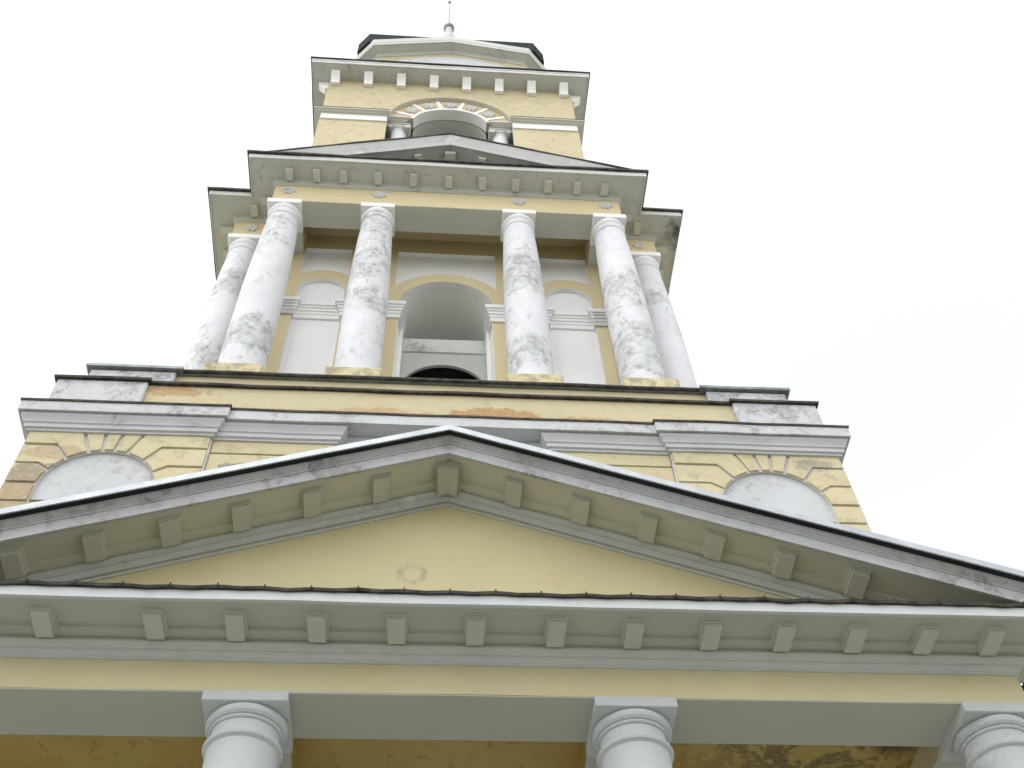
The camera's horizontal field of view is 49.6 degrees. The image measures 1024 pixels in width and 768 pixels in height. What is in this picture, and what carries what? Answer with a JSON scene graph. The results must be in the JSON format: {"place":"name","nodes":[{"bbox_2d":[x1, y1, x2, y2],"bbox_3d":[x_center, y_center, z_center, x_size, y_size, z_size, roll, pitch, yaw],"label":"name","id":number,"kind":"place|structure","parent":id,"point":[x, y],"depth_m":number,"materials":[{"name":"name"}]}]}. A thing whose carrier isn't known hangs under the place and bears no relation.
{"place":"outdoors","nodes":[
{"label":"outdoors","id":0,"kind":"place"},
{"bbox_2d":[0,1,1023,767],"bbox_3d":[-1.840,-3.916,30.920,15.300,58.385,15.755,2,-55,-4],"label":"church","id":1,"kind":"structure","parent":0,"point":[428,445],"depth_m":11.79,"materials":[{"name":"yellow paint"}]},
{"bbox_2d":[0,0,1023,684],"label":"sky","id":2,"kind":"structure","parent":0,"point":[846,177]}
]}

